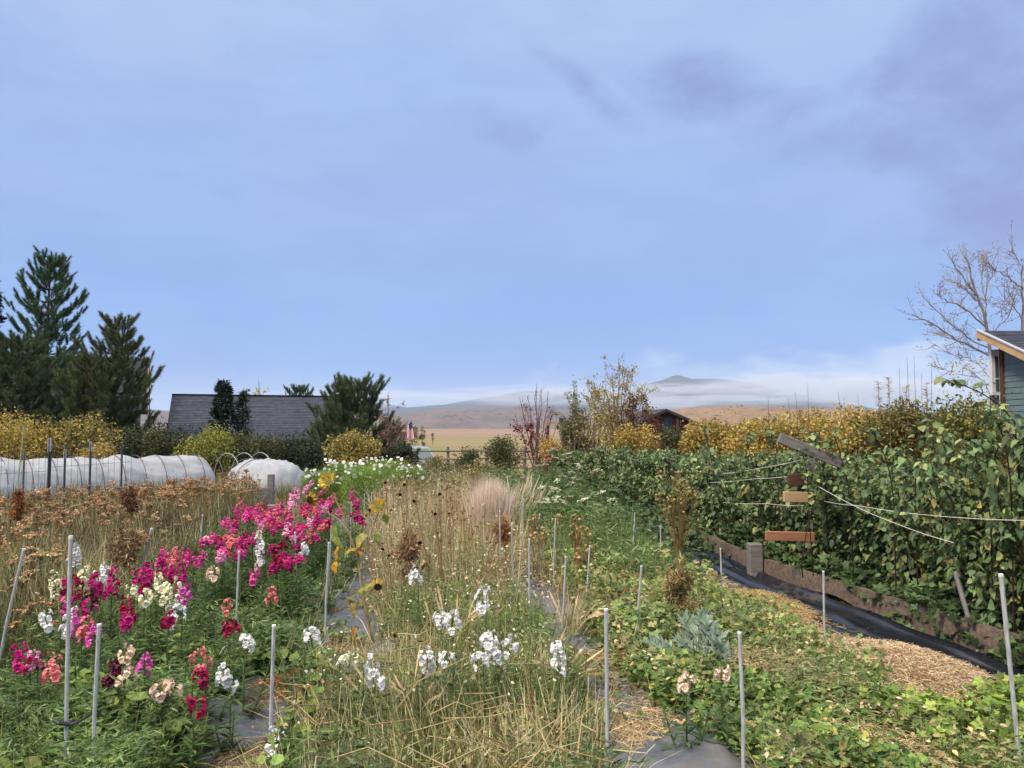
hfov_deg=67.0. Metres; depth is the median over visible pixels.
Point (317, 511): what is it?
snapdragon
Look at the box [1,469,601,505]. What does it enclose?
grass
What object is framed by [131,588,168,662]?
snapdragon
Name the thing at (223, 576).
snapdragon
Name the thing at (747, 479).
twine
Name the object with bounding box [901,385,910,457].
goldenrod
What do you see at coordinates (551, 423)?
arbour
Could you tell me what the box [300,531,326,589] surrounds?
snapdragon
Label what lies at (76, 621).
snapdragon
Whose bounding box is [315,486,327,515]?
snapdragon
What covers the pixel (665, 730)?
leaf litter
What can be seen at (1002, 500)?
raspberry bush
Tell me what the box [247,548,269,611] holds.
snapdragon
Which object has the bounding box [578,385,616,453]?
birch tree
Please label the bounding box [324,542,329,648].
garden stake
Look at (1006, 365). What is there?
house
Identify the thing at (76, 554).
snapdragon
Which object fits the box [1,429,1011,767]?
ground
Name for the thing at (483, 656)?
snapdragon
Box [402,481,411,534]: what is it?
dried sunflower
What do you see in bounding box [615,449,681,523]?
raspberry bush
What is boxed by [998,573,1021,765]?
garden stake
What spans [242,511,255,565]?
snapdragon
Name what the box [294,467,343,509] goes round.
cosmos
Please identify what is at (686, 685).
snapdragon
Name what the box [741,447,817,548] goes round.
raspberry bush
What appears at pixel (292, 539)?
snapdragon
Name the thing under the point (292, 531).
snapdragon
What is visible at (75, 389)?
pine tree
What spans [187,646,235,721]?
snapdragon
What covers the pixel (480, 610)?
snapdragon
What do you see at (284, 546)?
snapdragon
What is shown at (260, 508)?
snapdragon
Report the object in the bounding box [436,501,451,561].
dried stalk
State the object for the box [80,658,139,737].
snapdragon
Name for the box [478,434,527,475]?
shrub
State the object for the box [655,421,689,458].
shrub
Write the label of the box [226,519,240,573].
snapdragon
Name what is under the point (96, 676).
garden stake
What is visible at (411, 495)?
dried stalk
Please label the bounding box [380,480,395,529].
dried stalk
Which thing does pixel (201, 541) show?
snapdragon
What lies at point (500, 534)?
garden stake
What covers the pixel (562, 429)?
thicket
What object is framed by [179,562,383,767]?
straw
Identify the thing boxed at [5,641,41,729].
snapdragon
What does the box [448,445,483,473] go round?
shrub
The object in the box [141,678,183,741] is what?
snapdragon
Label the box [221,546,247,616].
snapdragon
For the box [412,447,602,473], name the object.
rail fence
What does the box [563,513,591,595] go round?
seedpod plant
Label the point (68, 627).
garden stake
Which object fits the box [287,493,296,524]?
snapdragon
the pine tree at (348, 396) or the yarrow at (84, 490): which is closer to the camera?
the yarrow at (84, 490)
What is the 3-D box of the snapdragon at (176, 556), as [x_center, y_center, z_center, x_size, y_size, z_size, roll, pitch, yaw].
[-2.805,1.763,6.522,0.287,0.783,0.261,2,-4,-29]
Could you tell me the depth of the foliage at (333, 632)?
6.63 m
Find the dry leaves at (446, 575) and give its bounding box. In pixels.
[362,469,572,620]
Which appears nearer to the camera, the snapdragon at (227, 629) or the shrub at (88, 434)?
the snapdragon at (227, 629)
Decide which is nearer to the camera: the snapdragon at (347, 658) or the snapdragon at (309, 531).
the snapdragon at (347, 658)
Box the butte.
[412,414,504,425]
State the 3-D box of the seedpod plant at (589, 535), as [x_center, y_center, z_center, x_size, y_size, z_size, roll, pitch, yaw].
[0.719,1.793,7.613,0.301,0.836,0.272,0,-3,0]
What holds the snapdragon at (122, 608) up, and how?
on the ground at (455, 439)
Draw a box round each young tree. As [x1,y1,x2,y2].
[248,379,268,394]
[374,395,413,458]
[508,383,567,477]
[549,375,595,460]
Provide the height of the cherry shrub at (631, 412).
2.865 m
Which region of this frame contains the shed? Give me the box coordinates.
[378,427,413,452]
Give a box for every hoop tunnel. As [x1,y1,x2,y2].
[0,452,268,502]
[223,458,305,497]
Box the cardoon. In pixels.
[641,606,735,671]
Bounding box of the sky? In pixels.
[0,0,1023,414]
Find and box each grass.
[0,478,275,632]
[1,467,227,538]
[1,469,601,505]
[230,505,671,767]
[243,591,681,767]
[350,459,596,623]
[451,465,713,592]
[454,475,524,539]
[502,483,531,517]
[507,469,553,507]
[510,477,545,516]
[517,479,549,511]
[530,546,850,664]
[586,592,1014,767]
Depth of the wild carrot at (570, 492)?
12.12 m
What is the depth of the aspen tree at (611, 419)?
19.51 m
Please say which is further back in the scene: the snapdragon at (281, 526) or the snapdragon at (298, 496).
the snapdragon at (298, 496)
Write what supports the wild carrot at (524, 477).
on the ground at (455, 439)
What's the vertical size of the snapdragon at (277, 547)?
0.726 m
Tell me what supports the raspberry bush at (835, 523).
on the ground at (455, 439)
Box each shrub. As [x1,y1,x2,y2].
[0,403,63,459]
[28,410,127,457]
[73,439,116,459]
[101,416,201,458]
[138,421,175,458]
[171,422,239,479]
[223,428,284,463]
[269,429,332,473]
[321,427,382,467]
[377,438,420,467]
[420,454,450,475]
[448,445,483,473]
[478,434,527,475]
[530,435,565,479]
[608,388,663,453]
[609,421,660,456]
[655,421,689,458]
[677,417,730,458]
[701,404,764,460]
[720,406,809,469]
[766,403,844,463]
[799,403,890,485]
[849,396,959,471]
[920,382,1020,500]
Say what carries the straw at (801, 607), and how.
on the path at (854, 631)
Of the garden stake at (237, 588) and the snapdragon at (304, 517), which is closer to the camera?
the garden stake at (237, 588)
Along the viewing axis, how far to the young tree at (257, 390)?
47.00 m
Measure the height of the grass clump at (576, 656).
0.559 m
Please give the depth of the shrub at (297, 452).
27.67 m
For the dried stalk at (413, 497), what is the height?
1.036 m
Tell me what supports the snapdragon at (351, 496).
on the ground at (455, 439)
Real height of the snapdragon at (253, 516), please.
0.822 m
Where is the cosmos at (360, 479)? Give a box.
[336,462,392,515]
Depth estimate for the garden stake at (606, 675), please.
3.68 m
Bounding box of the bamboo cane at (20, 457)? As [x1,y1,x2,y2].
[17,426,24,491]
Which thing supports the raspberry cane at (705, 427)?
on the foliage at (845, 576)
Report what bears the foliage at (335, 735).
on the ground at (455, 439)
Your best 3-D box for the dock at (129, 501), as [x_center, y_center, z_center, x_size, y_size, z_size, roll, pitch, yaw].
[-4.226,1.675,8.516,0.244,1.170,0.276,3,-4,-39]
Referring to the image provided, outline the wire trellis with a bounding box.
[0,439,131,518]
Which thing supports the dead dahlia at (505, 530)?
on the ground at (455, 439)
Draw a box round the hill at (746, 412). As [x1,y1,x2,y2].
[586,406,975,429]
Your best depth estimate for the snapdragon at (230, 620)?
4.96 m
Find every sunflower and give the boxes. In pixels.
[306,472,394,645]
[381,548,387,610]
[383,480,390,537]
[387,554,393,628]
[398,493,405,532]
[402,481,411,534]
[412,498,440,606]
[432,512,441,584]
[436,532,440,582]
[438,492,441,543]
[448,512,451,561]
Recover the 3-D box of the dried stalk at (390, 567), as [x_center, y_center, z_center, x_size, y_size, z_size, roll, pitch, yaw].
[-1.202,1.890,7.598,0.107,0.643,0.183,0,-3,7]
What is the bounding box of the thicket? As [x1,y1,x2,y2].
[557,410,592,455]
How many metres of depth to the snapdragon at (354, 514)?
9.55 m
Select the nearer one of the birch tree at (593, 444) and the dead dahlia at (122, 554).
the dead dahlia at (122, 554)
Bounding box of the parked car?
[383,446,435,473]
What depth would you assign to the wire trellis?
15.32 m
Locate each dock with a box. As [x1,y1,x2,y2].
[8,488,28,555]
[119,483,140,577]
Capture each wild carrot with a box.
[516,476,537,499]
[523,498,550,532]
[533,463,550,493]
[537,485,565,519]
[540,448,556,480]
[545,457,565,493]
[545,487,573,523]
[552,499,581,537]
[553,475,572,506]
[560,453,582,498]
[560,477,585,526]
[562,497,592,535]
[569,463,588,497]
[584,468,608,510]
[597,490,623,534]
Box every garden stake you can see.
[0,548,25,664]
[64,535,72,758]
[92,623,100,758]
[138,528,152,576]
[200,515,202,538]
[235,551,239,641]
[268,624,275,741]
[294,532,297,584]
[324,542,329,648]
[328,526,331,593]
[350,502,351,546]
[499,510,500,584]
[511,523,513,596]
[521,499,523,552]
[528,538,530,611]
[553,518,555,588]
[561,556,566,632]
[586,545,590,595]
[604,608,609,765]
[633,513,634,541]
[636,565,642,638]
[720,548,721,595]
[737,631,744,767]
[822,571,825,641]
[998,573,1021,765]
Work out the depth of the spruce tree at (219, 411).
28.84 m
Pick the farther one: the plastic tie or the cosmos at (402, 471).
the cosmos at (402, 471)
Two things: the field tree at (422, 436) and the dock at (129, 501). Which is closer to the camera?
the dock at (129, 501)
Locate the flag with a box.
[396,419,414,441]
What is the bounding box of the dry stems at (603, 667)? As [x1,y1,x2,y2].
[568,646,641,699]
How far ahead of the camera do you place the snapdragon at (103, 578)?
6.16 m
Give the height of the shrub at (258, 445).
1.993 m
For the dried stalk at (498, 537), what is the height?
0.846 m
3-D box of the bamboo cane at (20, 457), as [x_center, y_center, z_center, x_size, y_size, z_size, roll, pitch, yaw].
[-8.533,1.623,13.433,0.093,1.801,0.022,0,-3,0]
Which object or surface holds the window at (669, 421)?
in the cabin
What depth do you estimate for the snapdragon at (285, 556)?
6.64 m
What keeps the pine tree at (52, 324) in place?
on the ground at (455, 439)
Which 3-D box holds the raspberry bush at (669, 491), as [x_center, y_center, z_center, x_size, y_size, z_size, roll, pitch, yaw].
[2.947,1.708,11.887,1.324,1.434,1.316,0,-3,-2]
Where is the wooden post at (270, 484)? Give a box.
[267,474,274,504]
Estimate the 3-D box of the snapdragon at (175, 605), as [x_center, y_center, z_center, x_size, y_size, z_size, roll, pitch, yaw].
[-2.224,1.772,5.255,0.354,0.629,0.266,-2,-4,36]
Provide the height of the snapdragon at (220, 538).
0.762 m
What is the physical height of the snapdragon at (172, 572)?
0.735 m
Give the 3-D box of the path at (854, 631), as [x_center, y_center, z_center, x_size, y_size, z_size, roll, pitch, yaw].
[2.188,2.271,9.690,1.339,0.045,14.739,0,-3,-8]
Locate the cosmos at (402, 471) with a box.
[390,464,431,499]
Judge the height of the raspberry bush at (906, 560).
1.492 m
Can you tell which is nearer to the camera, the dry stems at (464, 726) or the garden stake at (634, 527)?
the dry stems at (464, 726)
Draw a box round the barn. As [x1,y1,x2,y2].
[166,394,351,471]
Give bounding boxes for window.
[663,416,674,433]
[988,349,999,394]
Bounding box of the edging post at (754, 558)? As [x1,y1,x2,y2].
[746,542,763,576]
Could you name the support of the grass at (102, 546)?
on the ground at (455, 439)
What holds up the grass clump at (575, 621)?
on the ground at (455, 439)
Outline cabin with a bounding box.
[620,409,698,452]
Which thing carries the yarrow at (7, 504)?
on the ground at (455, 439)
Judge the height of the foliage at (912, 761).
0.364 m
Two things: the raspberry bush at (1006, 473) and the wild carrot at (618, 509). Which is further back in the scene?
the wild carrot at (618, 509)
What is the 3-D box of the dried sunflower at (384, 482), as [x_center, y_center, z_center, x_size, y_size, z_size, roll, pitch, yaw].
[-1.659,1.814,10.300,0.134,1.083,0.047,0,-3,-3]
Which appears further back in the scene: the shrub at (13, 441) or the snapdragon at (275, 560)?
the shrub at (13, 441)
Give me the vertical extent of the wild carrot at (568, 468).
1.296 m
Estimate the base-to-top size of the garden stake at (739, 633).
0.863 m
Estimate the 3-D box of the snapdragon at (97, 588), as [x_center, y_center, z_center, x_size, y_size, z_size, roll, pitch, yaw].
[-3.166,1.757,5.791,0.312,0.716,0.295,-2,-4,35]
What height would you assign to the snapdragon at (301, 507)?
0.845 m
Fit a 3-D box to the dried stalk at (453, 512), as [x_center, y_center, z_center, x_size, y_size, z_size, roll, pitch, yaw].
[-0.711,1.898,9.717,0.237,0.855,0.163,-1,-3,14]
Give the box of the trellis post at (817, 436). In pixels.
[808,431,820,471]
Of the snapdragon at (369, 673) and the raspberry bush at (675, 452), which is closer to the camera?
the snapdragon at (369, 673)
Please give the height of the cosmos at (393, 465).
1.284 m
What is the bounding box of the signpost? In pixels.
[765,433,842,570]
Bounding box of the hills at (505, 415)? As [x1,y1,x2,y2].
[140,407,593,428]
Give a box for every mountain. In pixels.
[353,390,593,415]
[596,375,879,416]
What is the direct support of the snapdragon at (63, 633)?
on the ground at (455, 439)
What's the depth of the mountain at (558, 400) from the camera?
6276.35 m
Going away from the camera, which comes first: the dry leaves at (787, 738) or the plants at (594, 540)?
the dry leaves at (787, 738)
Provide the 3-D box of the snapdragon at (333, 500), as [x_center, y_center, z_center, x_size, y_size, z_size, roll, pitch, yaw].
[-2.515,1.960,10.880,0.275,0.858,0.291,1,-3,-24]
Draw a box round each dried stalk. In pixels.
[362,537,383,603]
[364,509,376,588]
[374,500,393,559]
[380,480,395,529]
[384,544,394,591]
[395,484,404,519]
[398,489,408,515]
[399,473,416,519]
[406,477,417,517]
[424,495,440,530]
[431,501,455,567]
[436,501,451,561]
[438,526,462,593]
[439,488,450,525]
[441,482,458,519]
[445,477,457,508]
[446,502,465,540]
[450,493,459,526]
[456,500,473,533]
[459,511,473,554]
[460,539,475,594]
[470,521,497,583]
[474,557,489,592]
[486,526,504,595]
[497,557,506,602]
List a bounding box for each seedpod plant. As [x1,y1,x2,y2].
[460,458,491,494]
[523,513,543,576]
[524,522,552,586]
[547,514,566,575]
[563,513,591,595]
[565,542,594,604]
[572,525,599,580]
[653,467,703,555]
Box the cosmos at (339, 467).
[320,458,364,507]
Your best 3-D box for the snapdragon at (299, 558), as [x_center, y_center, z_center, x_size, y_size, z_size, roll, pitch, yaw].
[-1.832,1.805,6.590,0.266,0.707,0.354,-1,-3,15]
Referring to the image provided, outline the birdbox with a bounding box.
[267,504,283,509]
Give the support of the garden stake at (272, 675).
on the ground at (455, 439)
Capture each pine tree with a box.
[0,245,92,457]
[0,329,76,458]
[42,347,137,457]
[58,311,167,457]
[283,383,313,394]
[298,372,421,473]
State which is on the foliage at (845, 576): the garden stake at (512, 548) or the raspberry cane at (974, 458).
the raspberry cane at (974, 458)
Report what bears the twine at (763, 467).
attached to the raspberry cane at (748, 437)
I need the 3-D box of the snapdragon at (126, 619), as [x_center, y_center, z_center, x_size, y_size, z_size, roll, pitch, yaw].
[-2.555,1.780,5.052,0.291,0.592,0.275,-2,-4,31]
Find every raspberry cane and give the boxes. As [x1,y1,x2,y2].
[700,423,718,534]
[743,432,767,548]
[759,430,781,557]
[793,446,818,575]
[799,426,828,574]
[801,463,833,577]
[822,425,853,576]
[858,426,896,594]
[904,412,942,603]
[914,462,960,615]
[934,377,1023,628]
[955,439,993,623]
[972,401,1023,632]
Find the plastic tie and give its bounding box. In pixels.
[52,710,97,725]
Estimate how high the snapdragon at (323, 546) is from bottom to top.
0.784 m
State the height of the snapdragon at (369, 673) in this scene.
0.549 m
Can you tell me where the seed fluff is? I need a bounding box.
[295,550,599,715]
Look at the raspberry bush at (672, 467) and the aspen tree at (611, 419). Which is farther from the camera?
the aspen tree at (611, 419)
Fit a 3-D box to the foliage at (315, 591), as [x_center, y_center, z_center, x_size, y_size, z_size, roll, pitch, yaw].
[-2.013,2.048,7.359,0.848,0.395,4.267,0,-3,-8]
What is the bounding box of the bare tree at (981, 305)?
[895,221,1023,412]
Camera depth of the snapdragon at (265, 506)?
9.82 m
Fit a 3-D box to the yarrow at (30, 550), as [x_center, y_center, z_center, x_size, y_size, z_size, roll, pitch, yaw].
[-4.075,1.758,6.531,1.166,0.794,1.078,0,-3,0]
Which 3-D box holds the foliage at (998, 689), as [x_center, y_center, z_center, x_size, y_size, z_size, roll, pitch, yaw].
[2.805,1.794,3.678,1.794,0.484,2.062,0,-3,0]
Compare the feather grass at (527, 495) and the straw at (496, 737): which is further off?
the feather grass at (527, 495)
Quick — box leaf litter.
[244,590,696,760]
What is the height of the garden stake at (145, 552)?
0.883 m
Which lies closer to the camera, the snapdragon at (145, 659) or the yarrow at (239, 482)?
the snapdragon at (145, 659)
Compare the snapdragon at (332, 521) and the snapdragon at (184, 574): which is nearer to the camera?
the snapdragon at (184, 574)
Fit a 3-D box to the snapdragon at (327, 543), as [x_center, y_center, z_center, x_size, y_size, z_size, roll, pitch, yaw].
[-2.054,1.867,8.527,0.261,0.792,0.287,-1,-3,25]
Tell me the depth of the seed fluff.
4.66 m
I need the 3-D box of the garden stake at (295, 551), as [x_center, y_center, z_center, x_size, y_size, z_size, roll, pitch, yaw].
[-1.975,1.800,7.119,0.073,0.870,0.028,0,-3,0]
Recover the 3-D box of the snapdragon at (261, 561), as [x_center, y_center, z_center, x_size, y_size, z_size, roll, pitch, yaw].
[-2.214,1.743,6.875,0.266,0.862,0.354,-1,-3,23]
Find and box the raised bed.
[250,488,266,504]
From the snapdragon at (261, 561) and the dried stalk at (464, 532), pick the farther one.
the dried stalk at (464, 532)
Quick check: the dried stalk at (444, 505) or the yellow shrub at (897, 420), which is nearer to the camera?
the dried stalk at (444, 505)
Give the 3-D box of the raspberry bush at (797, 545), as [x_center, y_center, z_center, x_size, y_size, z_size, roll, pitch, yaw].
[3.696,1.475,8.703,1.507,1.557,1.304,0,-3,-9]
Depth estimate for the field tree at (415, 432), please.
169.33 m
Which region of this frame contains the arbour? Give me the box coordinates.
[542,422,565,448]
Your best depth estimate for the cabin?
39.90 m
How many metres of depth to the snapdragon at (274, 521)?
8.44 m
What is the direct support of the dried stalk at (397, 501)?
on the ground at (455, 439)
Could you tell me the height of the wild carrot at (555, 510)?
0.784 m
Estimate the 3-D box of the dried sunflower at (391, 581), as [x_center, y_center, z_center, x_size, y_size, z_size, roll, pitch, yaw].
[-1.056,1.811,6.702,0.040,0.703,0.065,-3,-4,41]
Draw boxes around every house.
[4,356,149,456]
[975,329,1023,469]
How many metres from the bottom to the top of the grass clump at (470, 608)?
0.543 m
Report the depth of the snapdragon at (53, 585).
5.75 m
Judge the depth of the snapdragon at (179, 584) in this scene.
5.62 m
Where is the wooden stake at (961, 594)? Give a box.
[953,571,970,617]
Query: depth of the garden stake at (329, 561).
7.80 m
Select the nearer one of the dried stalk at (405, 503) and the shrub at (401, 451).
the dried stalk at (405, 503)
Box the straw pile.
[885,671,963,698]
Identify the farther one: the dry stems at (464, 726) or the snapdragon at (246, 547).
the snapdragon at (246, 547)
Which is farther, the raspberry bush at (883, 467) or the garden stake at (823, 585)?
the raspberry bush at (883, 467)
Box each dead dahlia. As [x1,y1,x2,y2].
[101,523,153,593]
[392,528,422,593]
[493,511,514,577]
[657,550,700,615]
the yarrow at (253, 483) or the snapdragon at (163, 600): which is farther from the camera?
the yarrow at (253, 483)
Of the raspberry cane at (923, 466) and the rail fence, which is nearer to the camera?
the raspberry cane at (923, 466)
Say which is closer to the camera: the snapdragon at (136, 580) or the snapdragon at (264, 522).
the snapdragon at (136, 580)
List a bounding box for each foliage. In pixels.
[0,509,358,767]
[220,550,350,676]
[249,552,656,767]
[284,540,388,647]
[344,477,556,591]
[345,456,609,513]
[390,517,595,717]
[514,612,710,725]
[525,466,732,565]
[578,587,1023,767]
[651,507,1023,668]
[840,671,1023,767]
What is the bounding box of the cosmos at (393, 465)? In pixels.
[363,456,407,497]
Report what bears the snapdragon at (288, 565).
on the ground at (455, 439)
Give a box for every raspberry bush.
[539,447,598,475]
[555,450,588,470]
[557,448,589,487]
[569,448,615,486]
[576,444,625,489]
[582,453,619,485]
[582,453,628,496]
[599,444,643,493]
[607,446,687,505]
[609,452,664,510]
[611,452,679,521]
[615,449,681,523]
[638,450,716,522]
[645,448,742,523]
[646,449,703,523]
[657,442,717,463]
[660,448,748,529]
[680,448,773,542]
[682,448,760,484]
[683,449,731,476]
[694,453,782,547]
[695,452,784,533]
[721,450,841,564]
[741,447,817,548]
[749,450,800,486]
[759,451,885,497]
[761,446,882,571]
[779,446,900,585]
[826,452,944,590]
[842,466,907,502]
[855,459,1017,606]
[867,458,906,492]
[882,425,1023,623]
[894,438,1023,650]
[917,462,1017,602]
[948,469,1017,535]
[959,407,1023,649]
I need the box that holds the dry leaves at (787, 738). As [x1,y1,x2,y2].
[583,586,1023,767]
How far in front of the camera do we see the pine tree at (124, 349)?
30.69 m
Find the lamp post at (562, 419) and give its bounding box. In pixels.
[558,415,566,448]
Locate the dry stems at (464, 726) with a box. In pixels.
[182,611,654,767]
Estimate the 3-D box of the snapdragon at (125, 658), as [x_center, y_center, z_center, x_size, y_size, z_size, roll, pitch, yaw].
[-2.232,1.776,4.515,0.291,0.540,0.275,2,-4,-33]
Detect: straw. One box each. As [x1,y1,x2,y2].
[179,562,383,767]
[237,644,338,705]
[424,714,567,764]
[567,590,675,750]
[594,648,637,671]
[694,572,979,700]
[711,642,975,767]
[719,587,846,628]
[809,634,1002,709]
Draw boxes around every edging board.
[688,528,746,565]
[764,559,1023,670]
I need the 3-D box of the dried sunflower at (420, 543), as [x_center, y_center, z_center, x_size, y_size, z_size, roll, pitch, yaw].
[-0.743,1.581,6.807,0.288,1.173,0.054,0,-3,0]
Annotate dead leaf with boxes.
[671,714,685,723]
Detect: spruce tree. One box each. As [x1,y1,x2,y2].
[0,281,9,365]
[197,379,250,475]
[230,388,253,467]
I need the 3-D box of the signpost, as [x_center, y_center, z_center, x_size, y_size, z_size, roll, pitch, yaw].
[3.001,1.377,8.150,0.764,1.725,1.046,0,-3,0]
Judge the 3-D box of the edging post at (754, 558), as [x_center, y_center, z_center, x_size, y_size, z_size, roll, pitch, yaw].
[2.829,2.081,8.991,0.195,0.470,0.210,0,-3,0]
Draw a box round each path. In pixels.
[124,514,396,767]
[503,546,759,767]
[597,513,1011,723]
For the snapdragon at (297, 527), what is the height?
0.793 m
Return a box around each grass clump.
[340,644,489,747]
[394,585,505,648]
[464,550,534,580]
[502,626,612,689]
[534,581,611,637]
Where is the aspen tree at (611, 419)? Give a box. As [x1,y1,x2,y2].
[580,353,660,457]
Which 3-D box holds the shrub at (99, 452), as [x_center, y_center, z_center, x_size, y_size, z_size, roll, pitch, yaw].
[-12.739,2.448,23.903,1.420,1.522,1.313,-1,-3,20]
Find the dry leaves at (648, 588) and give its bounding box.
[562,553,765,641]
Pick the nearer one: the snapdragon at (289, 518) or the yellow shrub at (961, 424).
the snapdragon at (289, 518)
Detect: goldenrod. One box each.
[874,380,882,462]
[882,377,893,474]
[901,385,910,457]
[921,382,932,461]
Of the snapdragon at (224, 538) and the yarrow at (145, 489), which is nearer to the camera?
the snapdragon at (224, 538)
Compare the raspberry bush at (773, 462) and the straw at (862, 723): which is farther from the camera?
the raspberry bush at (773, 462)
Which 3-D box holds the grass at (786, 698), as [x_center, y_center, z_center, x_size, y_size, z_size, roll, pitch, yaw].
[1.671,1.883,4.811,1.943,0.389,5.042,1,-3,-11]
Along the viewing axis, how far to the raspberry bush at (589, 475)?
16.84 m
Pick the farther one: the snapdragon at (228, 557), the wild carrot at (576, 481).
the wild carrot at (576, 481)
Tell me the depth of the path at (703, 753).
4.22 m
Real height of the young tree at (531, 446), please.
3.153 m
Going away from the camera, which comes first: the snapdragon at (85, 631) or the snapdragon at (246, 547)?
the snapdragon at (85, 631)
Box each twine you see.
[710,476,786,482]
[723,460,799,473]
[723,502,803,505]
[813,483,953,542]
[825,501,1023,520]
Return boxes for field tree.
[411,426,418,445]
[418,425,425,445]
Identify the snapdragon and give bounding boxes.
[0,651,62,752]
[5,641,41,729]
[11,653,58,737]
[21,648,63,731]
[32,570,72,631]
[34,609,73,681]
[38,606,77,687]
[45,577,72,636]
[46,595,92,668]
[58,609,95,674]
[64,572,106,664]
[66,542,86,606]
[70,587,101,657]
[70,615,93,676]
[73,565,103,643]
[78,623,114,692]
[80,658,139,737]
[81,598,120,670]
[82,569,106,625]
[93,561,109,646]
[95,563,120,659]
[101,611,139,674]
[104,665,146,744]
[113,594,158,665]
[114,642,141,718]
[121,584,157,660]
[130,568,157,646]
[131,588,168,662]
[131,651,154,708]
[133,561,160,636]
[139,679,187,751]
[140,587,176,670]
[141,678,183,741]
[145,553,169,635]
[145,572,171,654]
[148,547,173,628]
[152,546,183,616]
[152,610,196,684]
[152,695,221,767]
[157,576,202,666]
[160,558,196,642]
[164,666,212,743]
[166,599,208,670]
[167,547,191,631]
[169,584,196,663]
[171,547,199,614]
[175,563,213,655]
[180,550,207,613]
[181,551,209,621]
[186,565,221,640]
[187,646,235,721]
[194,537,218,611]
[195,535,215,593]
[197,532,225,603]
[199,550,236,624]
[200,547,230,617]
[201,540,227,616]
[201,661,249,755]
[205,618,245,693]
[205,621,253,699]
[206,541,236,602]
[208,598,242,660]
[210,545,231,605]
[211,545,233,619]
[212,534,231,584]
[213,517,230,566]
[218,534,248,593]
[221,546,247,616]
[222,532,237,582]
[224,527,238,574]
[224,535,248,601]
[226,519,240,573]
[227,520,243,570]
[228,536,252,596]
[229,551,253,619]
[230,539,253,600]
[230,633,269,720]
[231,515,251,567]
[231,546,256,621]
[232,507,251,550]
[234,497,242,536]
[236,510,249,536]
[239,504,251,532]
[240,511,251,572]
[241,531,261,585]
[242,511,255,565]
[242,564,270,637]
[244,515,259,566]
[244,537,267,601]
[245,532,260,595]
[247,530,267,590]
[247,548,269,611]
[248,505,258,536]
[248,520,272,580]
[248,531,274,614]
[249,509,257,551]
[251,500,264,536]
[251,511,276,544]
[252,556,290,624]
[254,513,267,570]
[255,517,278,562]
[255,526,276,581]
[256,521,277,575]
[256,544,281,598]
[256,553,280,610]
[258,516,273,583]
[260,555,293,613]
[260,726,302,767]
[261,503,267,544]
[263,557,289,616]
[264,518,283,572]
[264,518,289,569]
[264,552,290,605]
[264,586,300,664]
[265,559,305,620]
[265,561,293,622]
[267,543,279,599]
[268,522,286,569]
[268,540,288,586]
[271,551,304,602]
[272,511,282,548]
[273,510,293,555]
[275,626,320,707]
[278,513,293,547]
[278,554,301,616]
[279,509,285,540]
[280,503,286,520]
[282,527,300,575]
[283,522,294,565]
[285,554,311,626]
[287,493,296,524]
[287,525,304,583]
[287,535,310,586]
[289,525,309,583]
[291,541,315,605]
[292,485,302,527]
[293,542,315,597]
[294,528,322,584]
[295,503,308,545]
[295,523,309,574]
[296,479,314,522]
[299,507,325,548]
[299,523,310,577]
[299,526,332,587]
[300,517,320,564]
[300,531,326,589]
[302,510,319,561]
[304,517,325,579]
[305,503,313,543]
[313,504,326,552]
[313,505,330,548]
[313,516,323,553]
[313,520,334,580]
[314,519,332,573]
[314,520,335,567]
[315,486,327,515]
[317,518,333,578]
[319,518,341,578]
[321,503,329,539]
[321,652,365,734]
[324,497,334,533]
[325,500,339,542]
[326,506,340,554]
[329,504,343,559]
[331,493,337,526]
[336,653,385,745]
[340,501,359,563]
[343,499,358,555]
[344,498,359,554]
[344,510,364,572]
[349,488,366,532]
[403,564,434,645]
[408,645,447,743]
[426,609,467,677]
[427,651,469,739]
[432,611,469,677]
[456,651,500,723]
[467,630,502,712]
[469,585,496,674]
[477,633,518,721]
[485,632,525,716]
[532,640,575,739]
[650,671,714,749]
[705,664,752,749]
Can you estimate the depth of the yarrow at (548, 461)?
15.44 m
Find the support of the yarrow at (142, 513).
on the ground at (455, 439)
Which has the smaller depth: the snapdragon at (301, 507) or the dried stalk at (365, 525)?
the dried stalk at (365, 525)
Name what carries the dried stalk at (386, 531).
on the ground at (455, 439)
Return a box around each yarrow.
[0,493,40,534]
[0,496,52,549]
[0,518,90,583]
[0,526,16,570]
[0,535,64,599]
[0,546,80,617]
[0,569,62,644]
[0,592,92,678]
[1,515,111,583]
[2,486,100,537]
[2,501,81,562]
[33,495,152,559]
[36,484,119,526]
[60,480,146,521]
[64,489,141,534]
[65,490,174,540]
[81,508,183,569]
[101,483,198,545]
[102,479,180,523]
[113,514,214,580]
[138,485,242,545]
[139,477,208,512]
[146,478,229,522]
[154,477,233,527]
[161,475,224,507]
[161,514,229,575]
[197,471,265,514]
[205,479,285,531]
[206,469,284,512]
[542,455,565,489]
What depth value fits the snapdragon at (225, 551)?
6.83 m
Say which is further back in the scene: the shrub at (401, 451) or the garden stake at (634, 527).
the shrub at (401, 451)
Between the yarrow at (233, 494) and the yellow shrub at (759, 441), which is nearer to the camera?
the yarrow at (233, 494)

